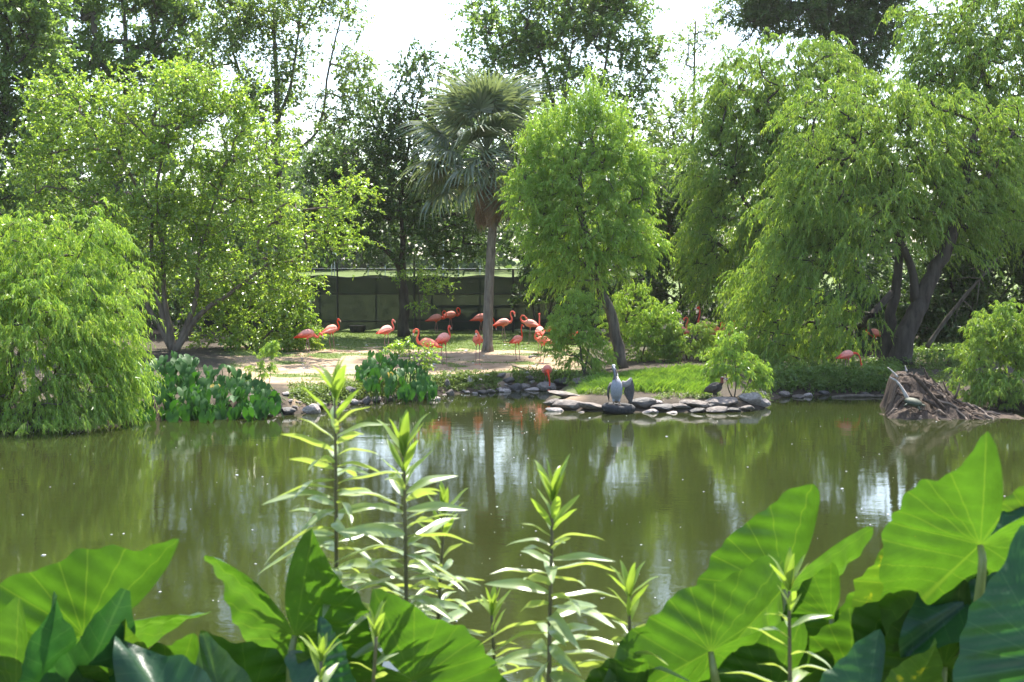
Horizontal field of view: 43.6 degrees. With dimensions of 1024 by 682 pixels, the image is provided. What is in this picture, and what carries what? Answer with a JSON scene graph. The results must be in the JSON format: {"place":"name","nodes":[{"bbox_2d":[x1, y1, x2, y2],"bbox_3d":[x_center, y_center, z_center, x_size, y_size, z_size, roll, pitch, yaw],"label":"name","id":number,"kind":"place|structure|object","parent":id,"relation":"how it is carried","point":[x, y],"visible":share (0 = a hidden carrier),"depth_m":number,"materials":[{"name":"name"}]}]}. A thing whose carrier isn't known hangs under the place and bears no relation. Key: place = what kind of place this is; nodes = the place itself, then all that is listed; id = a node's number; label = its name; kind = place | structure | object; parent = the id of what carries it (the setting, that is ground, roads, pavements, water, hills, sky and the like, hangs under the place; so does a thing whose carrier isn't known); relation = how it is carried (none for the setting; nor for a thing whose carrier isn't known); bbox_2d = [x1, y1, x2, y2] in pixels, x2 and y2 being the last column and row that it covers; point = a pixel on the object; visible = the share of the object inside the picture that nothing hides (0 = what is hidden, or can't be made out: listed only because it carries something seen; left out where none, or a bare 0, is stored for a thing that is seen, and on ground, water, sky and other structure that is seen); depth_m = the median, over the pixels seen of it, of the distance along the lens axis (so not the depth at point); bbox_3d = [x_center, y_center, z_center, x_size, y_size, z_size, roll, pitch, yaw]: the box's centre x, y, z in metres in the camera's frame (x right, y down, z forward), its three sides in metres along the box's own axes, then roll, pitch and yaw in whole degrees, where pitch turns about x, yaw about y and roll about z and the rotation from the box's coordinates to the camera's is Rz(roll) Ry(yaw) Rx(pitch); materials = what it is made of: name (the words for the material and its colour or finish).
{"place":"outdoors","nodes":[
{"label":"outdoors","id":0,"kind":"place"},
{"bbox_2d":[0,388,1023,681],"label":"pond water","id":1,"kind":"structure","parent":0,"point":[688,494],"depth_m":21.50,"materials":[{"name":"green liquid"}]},
{"bbox_2d":[22,395,955,600],"bbox_3d":[-1.500,2.300,24.503,20.452,0.021,26.060,1,4,21],"label":"floating fluff","id":2,"kind":"object","parent":1,"relation":"on","point":[496,506],"visible":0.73,"depth_m":21.18,"materials":[{"name":"white"}]},
{"bbox_2d":[542,365,551,390],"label":"flamingo","id":3,"kind":"object","parent":1,"relation":"on","point":[547,369],"visible":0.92,"depth_m":38.65},
{"bbox_2d":[601,402,635,413],"bbox_3d":[2.726,1.717,32.707,0.898,0.210,0.718,2,6,-17],"label":"rock","id":4,"kind":"object","parent":1,"relation":"on","point":[616,408],"visible":1,"depth_m":32.44,"materials":[{"name":"stone"}]},
{"bbox_2d":[607,364,633,405],"bbox_3d":[2.779,1.115,32.681,0.697,1.056,0.385,0,3,0],"label":"pelican","id":5,"kind":"object","parent":4,"relation":"on","point":[614,388],"visible":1,"depth_m":32.67,"materials":[{"name":"white"}]},
{"bbox_2d":[831,392,883,397],"bbox_3d":[10.143,1.552,36.675,2.012,0.215,0.168,0,3,-3],"label":"floating log","id":6,"kind":"object","parent":1,"relation":"on","point":[855,395],"visible":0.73,"depth_m":36.65,"materials":[{"name":"brown wood"}]},
{"bbox_2d":[0,260,1023,425],"bbox_3d":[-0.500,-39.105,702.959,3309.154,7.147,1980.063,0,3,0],"label":"ground","id":7,"kind":"structure","parent":0,"point":[565,397],"depth_m":40.30,"materials":[{"name":"soil"}]},
{"bbox_2d":[0,0,91,290],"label":"dark tree","id":8,"kind":"object","parent":7,"relation":"on","point":[38,31],"visible":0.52,"depth_m":51.09,"materials":[{"name":"green plant"}]},
{"bbox_2d":[0,197,165,437],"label":"willow tree","id":9,"kind":"object","parent":7,"relation":"on","point":[90,349],"visible":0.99,"depth_m":29.76,"materials":[{"name":"green plant"}]},
{"bbox_2d":[0,539,211,681],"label":"elephant ear plant","id":10,"kind":"object","parent":7,"relation":"on","point":[69,618],"visible":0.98,"depth_m":3.41,"materials":[{"name":"green plant"}]},
{"bbox_2d":[0,245,216,337],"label":"undergrowth bush","id":11,"kind":"object","parent":7,"relation":"on","point":[173,312],"visible":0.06,"depth_m":49.57,"materials":[{"name":"green plant"}]},
{"bbox_2d":[1,177,299,330],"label":"undergrowth bush","id":12,"kind":"object","parent":7,"relation":"on","point":[255,262],"visible":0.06,"depth_m":54.33,"materials":[{"name":"green plant"}]},
{"bbox_2d":[1,0,372,291],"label":"shade tree","id":13,"kind":"object","parent":7,"relation":"on","point":[171,14],"visible":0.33,"depth_m":59.75,"materials":[{"name":"green plant"}]},
{"bbox_2d":[0,49,388,351],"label":"broadleaf tree","id":14,"kind":"object","parent":7,"relation":"on","point":[161,149],"visible":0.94,"depth_m":43.36,"materials":[{"name":"green plant"}]},
{"bbox_2d":[119,350,285,422],"bbox_3d":[-7.864,1.194,32.732,4.486,1.679,4.458,0,3,0],"label":"taro bed","id":15,"kind":"object","parent":7,"relation":"on","point":[201,391],"visible":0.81,"depth_m":31.95,"materials":[{"name":"green plant"}]},
{"bbox_2d":[173,247,326,351],"bbox_3d":[-9.475,-1.301,45.464,5.832,4.207,3.373,0,3,0],"label":"shrub","id":16,"kind":"object","parent":7,"relation":"on","point":[286,340],"visible":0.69,"depth_m":45.19,"materials":[{"name":"green plant"}]},
{"bbox_2d":[241,340,281,388],"bbox_3d":[-6.747,0.727,34.213,1.317,1.622,1.018,-2,4,-37],"label":"willow sapling","id":17,"kind":"object","parent":7,"relation":"on","point":[267,350],"visible":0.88,"depth_m":34.26,"materials":[{"name":"green plant"}]},
{"bbox_2d":[170,0,389,275],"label":"airy tree","id":18,"kind":"object","parent":7,"relation":"on","point":[279,82],"visible":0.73,"depth_m":56.06,"materials":[{"name":"green plant"}]},
{"bbox_2d":[293,329,323,356],"bbox_3d":[-6.864,0.066,43.197,1.006,0.945,0.336,0,3,-8],"label":"flamingo","id":19,"kind":"object","parent":7,"relation":"on","point":[307,333],"visible":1,"depth_m":43.09},
{"bbox_2d":[299,632,344,681],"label":"leafy stalk","id":20,"kind":"object","parent":7,"relation":"on","point":[320,652],"visible":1,"depth_m":3.16,"materials":[{"name":"green plant"}]},
{"bbox_2d":[258,355,402,622],"bbox_3d":[-0.534,0.782,3.712,0.382,1.492,0.385,-3,5,-44],"label":"leafy stalk","id":21,"kind":"object","parent":7,"relation":"on","point":[335,381],"visible":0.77,"depth_m":3.68,"materials":[{"name":"green plant"}]},
{"bbox_2d":[321,318,340,350],"bbox_3d":[-6.400,-0.218,45.323,0.336,1.152,0.909,3,4,42],"label":"flamingo","id":22,"kind":"object","parent":7,"relation":"on","point":[332,329],"visible":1,"depth_m":45.23},
{"bbox_2d":[195,529,507,681],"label":"elephant ear plant","id":23,"kind":"object","parent":7,"relation":"on","point":[273,648],"visible":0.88,"depth_m":3.49,"materials":[{"name":"green plant"}]},
{"bbox_2d":[349,325,365,332],"bbox_3d":[-6.501,-0.514,53.858,0.740,0.290,0.729,0,3,0],"label":"feed tub","id":24,"kind":"object","parent":7,"relation":"on","point":[357,328],"visible":0.91,"depth_m":53.60,"materials":[{"name":"plastic"}]},
{"bbox_2d":[349,600,397,681],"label":"leafy stalk","id":25,"kind":"object","parent":7,"relation":"on","point":[376,622],"visible":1,"depth_m":3.20,"materials":[{"name":"green plant"}]},
{"bbox_2d":[376,319,395,349],"bbox_3d":[-4.486,-0.197,45.665,0.336,1.152,0.908,3,4,42],"label":"flamingo","id":26,"kind":"object","parent":7,"relation":"on","point":[386,329],"visible":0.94,"depth_m":45.56},
{"bbox_2d":[354,349,438,403],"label":"taro clump","id":27,"kind":"object","parent":7,"relation":"on","point":[422,385],"visible":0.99,"depth_m":35.66,"materials":[{"name":"green plant"}]},
{"bbox_2d":[331,409,473,676],"bbox_3d":[-0.306,0.863,3.626,0.431,1.348,0.451,0,3,0],"label":"leafy stalk","id":28,"kind":"object","parent":7,"relation":"on","point":[416,489],"visible":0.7,"depth_m":3.59,"materials":[{"name":"green plant"}]},
{"bbox_2d":[284,34,524,336],"bbox_3d":[-4.162,-6.177,51.900,10.180,12.210,5.908,-1,3,-17],"label":"oak tree","id":29,"kind":"object","parent":7,"relation":"on","point":[382,149],"visible":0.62,"depth_m":51.34,"materials":[{"name":"green plant"}]},
{"bbox_2d":[379,336,442,381],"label":"leafy weed","id":30,"kind":"object","parent":7,"relation":"on","point":[399,350],"visible":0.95,"depth_m":37.02,"materials":[{"name":"green plant"}]},
{"bbox_2d":[230,328,596,387],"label":"lawn grass","id":31,"kind":"structure","parent":7,"relation":"on","point":[355,343],"depth_m":48.23,"materials":[{"name":"green plant"}]},
{"bbox_2d":[296,264,532,276],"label":"field fence","id":32,"kind":"object","parent":7,"relation":"on","point":[406,268],"visible":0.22,"depth_m":103.78,"materials":[{"name":"metal"}]},
{"bbox_2d":[287,365,556,405],"bbox_3d":[-2.649,1.224,37.139,2.265,0.716,10.514,3,5,45],"label":"bank cover","id":33,"kind":"object","parent":7,"relation":"on","point":[319,392],"visible":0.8,"depth_m":37.74,"materials":[{"name":"green plant"}]},
{"bbox_2d":[389,261,460,340],"bbox_3d":[-3.378,-1.508,49.601,2.865,3.224,1.598,0,3,0],"label":"young tree","id":34,"kind":"object","parent":7,"relation":"on","point":[420,273],"visible":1,"depth_m":49.43,"materials":[{"name":"green plant"}]},
{"bbox_2d":[413,328,442,360],"bbox_3d":[-2.659,0.236,40.361,0.967,1.274,0.346,0,3,8],"label":"flamingo","id":35,"kind":"object","parent":7,"relation":"on","point":[428,340],"visible":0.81,"depth_m":40.26},
{"bbox_2d":[302,344,557,372],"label":"dropped feathers","id":36,"kind":"object","parent":7,"relation":"on","point":[433,364],"visible":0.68,"depth_m":45.36},
{"bbox_2d":[202,256,660,331],"bbox_3d":[-3.415,-1.897,54.568,19.578,3.476,0.175,0,3,0],"label":"chain link fence","id":37,"kind":"object","parent":7,"relation":"on","point":[370,302],"visible":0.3,"depth_m":54.63,"materials":[{"name":"black"}]},
{"bbox_2d":[425,310,446,336],"bbox_3d":[-3.103,-0.715,52.182,0.893,1.073,0.329,0,3,-2],"label":"flamingo","id":38,"kind":"object","parent":7,"relation":"on","point":[436,317],"visible":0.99,"depth_m":52.09},
{"bbox_2d":[377,481,496,636],"bbox_3d":[-0.213,0.962,3.825,0.339,1.108,0.352,3,4,39],"label":"leafy stalk","id":39,"kind":"object","parent":7,"relation":"on","point":[457,613],"visible":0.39,"depth_m":3.80,"materials":[{"name":"green plant"}]},
{"bbox_2d":[435,325,451,364],"bbox_3d":[-2.223,0.142,41.476,0.376,1.291,1.018,2,4,28],"label":"flamingo","id":40,"kind":"object","parent":7,"relation":"on","point":[442,338],"visible":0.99,"depth_m":41.35},
{"bbox_2d":[442,307,460,332],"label":"flamingo","id":41,"kind":"object","parent":7,"relation":"on","point":[451,314],"visible":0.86,"depth_m":53.80},
{"bbox_2d":[393,65,561,351],"bbox_3d":[-0.882,-4.749,46.164,6.729,10.371,6.128,2,4,36],"label":"palm tree","id":42,"kind":"object","parent":7,"relation":"on","point":[504,103],"visible":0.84,"depth_m":45.25,"materials":[{"name":"green plant"}]},
{"bbox_2d":[473,330,482,364],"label":"flamingo","id":43,"kind":"object","parent":7,"relation":"on","point":[477,338],"visible":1,"depth_m":41.78},
{"bbox_2d":[470,314,496,331],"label":"flamingo","id":44,"kind":"object","parent":7,"relation":"on","point":[478,317],"visible":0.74,"depth_m":52.23},
{"bbox_2d":[0,134,1004,271],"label":"distant wood","id":45,"kind":"object","parent":7,"relation":"on","point":[500,259],"visible":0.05,"depth_m":127.96,"materials":[{"name":"green plant"}]},
{"bbox_2d":[476,586,529,674],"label":"leafy stalk","id":46,"kind":"object","parent":7,"relation":"on","point":[491,606],"visible":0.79,"depth_m":3.66,"materials":[{"name":"green plant"}]},
{"bbox_2d":[493,311,514,341],"bbox_3d":[-0.333,-0.560,49.861,0.938,1.237,0.336,0,3,-5],"label":"flamingo","id":47,"kind":"object","parent":7,"relation":"on","point":[503,322],"visible":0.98,"depth_m":49.77},
{"bbox_2d":[509,324,523,359],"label":"flamingo","id":48,"kind":"object","parent":7,"relation":"on","point":[517,339],"visible":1,"depth_m":43.27},
{"bbox_2d":[520,315,541,342],"bbox_3d":[0.741,-0.456,49.511,0.858,1.115,0.345,1,3,15],"label":"flamingo","id":49,"kind":"object","parent":7,"relation":"on","point":[530,323],"visible":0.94,"depth_m":49.40},
{"bbox_2d":[535,313,544,352],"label":"flamingo","id":50,"kind":"object","parent":7,"relation":"on","point":[539,328],"visible":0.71,"depth_m":45.77},
{"bbox_2d":[534,331,550,362],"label":"flamingo","id":51,"kind":"object","parent":7,"relation":"on","point":[544,341],"visible":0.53,"depth_m":42.65},
{"bbox_2d":[480,453,617,681],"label":"leafy stalk","id":52,"kind":"object","parent":7,"relation":"on","point":[557,627],"visible":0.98,"depth_m":3.48,"materials":[{"name":"green plant"}]},
{"bbox_2d":[432,0,699,258],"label":"spreading tree","id":53,"kind":"object","parent":7,"relation":"on","point":[526,39],"visible":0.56,"depth_m":62.70,"materials":[{"name":"green plant"}]},
{"bbox_2d":[496,200,641,334],"bbox_3d":[2.514,-3.183,53.621,6.735,6.035,4.702,0,3,0],"label":"undergrowth bush","id":54,"kind":"object","parent":7,"relation":"on","point":[526,270],"visible":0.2,"depth_m":53.30,"materials":[{"name":"green plant"}]},
{"bbox_2d":[531,289,618,381],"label":"willow shrub","id":55,"kind":"object","parent":7,"relation":"on","point":[565,329],"visible":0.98,"depth_m":39.47,"materials":[{"name":"green plant"}]},
{"bbox_2d":[494,63,675,368],"bbox_3d":[2.337,-3.975,41.038,5.881,9.850,4.089,0,3,0],"label":"willow tree","id":56,"kind":"object","parent":7,"relation":"on","point":[623,238],"visible":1,"depth_m":40.44,"materials":[{"name":"green plant"}]},
{"bbox_2d":[576,560,689,681],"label":"leafy stalk","id":57,"kind":"object","parent":7,"relation":"on","point":[628,581],"visible":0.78,"depth_m":3.50,"materials":[{"name":"green plant"}]},
{"bbox_2d":[593,280,690,362],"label":"willow shrub","id":58,"kind":"object","parent":7,"relation":"on","point":[652,320],"visible":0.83,"depth_m":42.60,"materials":[{"name":"green plant"}]},
{"bbox_2d":[574,362,718,394],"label":"island grass","id":59,"kind":"structure","parent":7,"relation":"on","point":[679,378],"depth_m":36.69,"materials":[{"name":"green plant"}]},
{"bbox_2d":[553,372,773,400],"bbox_3d":[3.503,1.359,36.286,7.668,0.528,4.548,2,4,31],"label":"island cover","id":60,"kind":"object","parent":7,"relation":"on","point":[667,394],"visible":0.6,"depth_m":34.65,"materials":[{"name":"green plant"}]},
{"bbox_2d":[619,0,727,322],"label":"slender tree","id":61,"kind":"object","parent":7,"relation":"on","point":[659,134],"visible":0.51,"depth_m":58.28,"materials":[{"name":"green plant"}]},
{"bbox_2d":[604,147,751,336],"bbox_3d":[7.030,-3.811,51.797,6.830,8.248,4.785,0,3,0],"label":"undergrowth bush","id":62,"kind":"object","parent":7,"relation":"on","point":[660,293],"visible":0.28,"depth_m":51.33,"materials":[{"name":"green plant"}]},
{"bbox_2d":[671,324,692,333],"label":"flamingo","id":63,"kind":"object","parent":7,"relation":"on","point":[687,331],"visible":0.27,"depth_m":45.92},
{"bbox_2d":[634,319,743,362],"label":"willow shrub","id":64,"kind":"object","parent":7,"relation":"on","point":[699,332],"visible":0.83,"depth_m":42.41,"materials":[{"name":"green plant"}]},
{"bbox_2d":[683,317,694,337],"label":"flamingo","id":65,"kind":"object","parent":7,"relation":"on","point":[686,322],"visible":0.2,"depth_m":46.56},
{"bbox_2d":[694,306,710,327],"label":"flamingo","id":66,"kind":"object","parent":7,"relation":"on","point":[698,307],"visible":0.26,"depth_m":46.20},
{"bbox_2d":[704,377,726,396],"bbox_3d":[5.316,1.239,33.440,0.600,0.639,0.359,0,3,6],"label":"dark waterbird","id":67,"kind":"object","parent":7,"relation":"on","point":[714,388],"visible":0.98,"depth_m":33.30,"materials":[{"name":"grey"}]},
{"bbox_2d":[711,322,724,346],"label":"flamingo","id":68,"kind":"object","parent":7,"relation":"on","point":[717,329],"visible":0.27,"depth_m":45.16},
{"bbox_2d":[583,484,884,681],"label":"elephant ear plant","id":69,"kind":"object","parent":7,"relation":"on","point":[701,631],"visible":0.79,"depth_m":3.58,"materials":[{"name":"green plant"}]},
{"bbox_2d":[695,321,773,397],"bbox_3d":[5.921,0.579,34.036,2.118,2.209,1.440,0,3,0],"label":"willow sapling","id":70,"kind":"object","parent":7,"relation":"on","point":[719,369],"visible":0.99,"depth_m":33.86,"materials":[{"name":"green plant"}]},
{"bbox_2d":[721,547,832,681],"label":"leafy stalk","id":71,"kind":"object","parent":7,"relation":"on","point":[788,576],"visible":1,"depth_m":3.34,"materials":[{"name":"green plant"}]},
{"bbox_2d":[661,27,894,339],"bbox_3d":[10.184,-5.384,48.271,9.300,12.586,5.719,0,3,0],"label":"willow tree","id":72,"kind":"object","parent":7,"relation":"on","point":[723,128],"visible":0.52,"depth_m":47.61,"materials":[{"name":"green plant"}]},
{"bbox_2d":[720,251,909,350],"bbox_3d":[10.994,-1.119,46.029,7.274,4.361,4.243,0,3,0],"label":"undergrowth bush","id":73,"kind":"object","parent":7,"relation":"on","point":[874,271],"visible":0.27,"depth_m":45.47,"materials":[{"name":"green plant"}]},
{"bbox_2d":[702,0,935,288],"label":"cypress tree","id":74,"kind":"object","parent":7,"relation":"on","point":[852,22],"visible":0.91,"depth_m":61.50,"materials":[{"name":"green plant"}]},
{"bbox_2d":[835,350,862,370],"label":"flamingo","id":75,"kind":"object","parent":7,"relation":"on","point":[846,354],"visible":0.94,"depth_m":38.59},
{"bbox_2d":[712,195,1021,328],"bbox_3d":[16.694,-3.502,55.831,16.776,7.868,6.042,0,3,0],"label":"undergrowth bush","id":76,"kind":"object","parent":7,"relation":"on","point":[907,273],"visible":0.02,"depth_m":55.38,"materials":[{"name":"green plant"}]},
{"bbox_2d":[712,67,1023,374],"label":"willow tree","id":77,"kind":"object","parent":7,"relation":"on","point":[955,186],"visible":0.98,"depth_m":39.71,"materials":[{"name":"green plant"}]},
{"bbox_2d":[865,329,880,353],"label":"flamingo","id":78,"kind":"object","parent":7,"relation":"on","point":[875,332],"visible":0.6,"depth_m":44.55},
{"bbox_2d":[764,336,983,394],"bbox_3d":[12.668,0.659,41.559,5.228,1.357,14.591,3,4,40],"label":"shore cover","id":79,"kind":"object","parent":7,"relation":"on","point":[863,381],"visible":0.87,"depth_m":37.67,"materials":[{"name":"green plant"}]},
{"bbox_2d":[798,431,1023,681],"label":"elephant ear plant","id":80,"kind":"object","parent":7,"relation":"on","point":[937,595],"visible":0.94,"depth_m":3.29,"materials":[{"name":"green plant"}]},
{"bbox_2d":[841,197,1023,348],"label":"undergrowth bush","id":81,"kind":"object","parent":7,"relation":"on","point":[944,300],"visible":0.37,"depth_m":46.34,"materials":[{"name":"green plant"}]},
{"bbox_2d":[906,359,971,385],"bbox_3d":[12.831,0.976,38.337,1.947,0.565,6.358,1,3,12],"label":"root cover","id":82,"kind":"object","parent":7,"relation":"on","point":[941,374],"visible":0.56,"depth_m":38.66,"materials":[{"name":"green plant"}]},
{"bbox_2d":[875,0,1023,344],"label":"leaning tree","id":83,"kind":"object","parent":7,"relation":"on","point":[969,68],"visible":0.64,"depth_m":44.05,"materials":[{"name":"green plant"}]},
{"bbox_2d":[880,365,1023,420],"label":"root mass","id":84,"kind":"object","parent":7,"relation":"on","point":[932,395],"visible":0.81,"depth_m":31.81,"materials":[{"name":"brown wood"}]},
{"bbox_2d":[903,397,925,410],"bbox_3d":[9.899,1.517,31.421,0.530,0.200,0.407,15,25,14],"label":"turtle","id":85,"kind":"object","parent":84,"relation":"on","point":[913,402],"visible":1,"depth_m":31.34},
{"bbox_2d":[925,257,999,348],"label":"dead branch","id":86,"kind":"object","parent":7,"relation":"on","point":[945,320],"visible":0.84,"depth_m":42.56,"materials":[{"name":"wood"}]},
{"bbox_2d":[945,298,1023,410],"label":"willow shrub","id":87,"kind":"object","parent":7,"relation":"on","point":[988,384],"visible":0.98,"depth_m":33.17,"materials":[{"name":"green plant"}]},
{"bbox_2d":[0,0,1023,259],"label":"sky","id":88,"kind":"structure","parent":0,"point":[395,21],"materials":[{"name":"white"}]}
]}

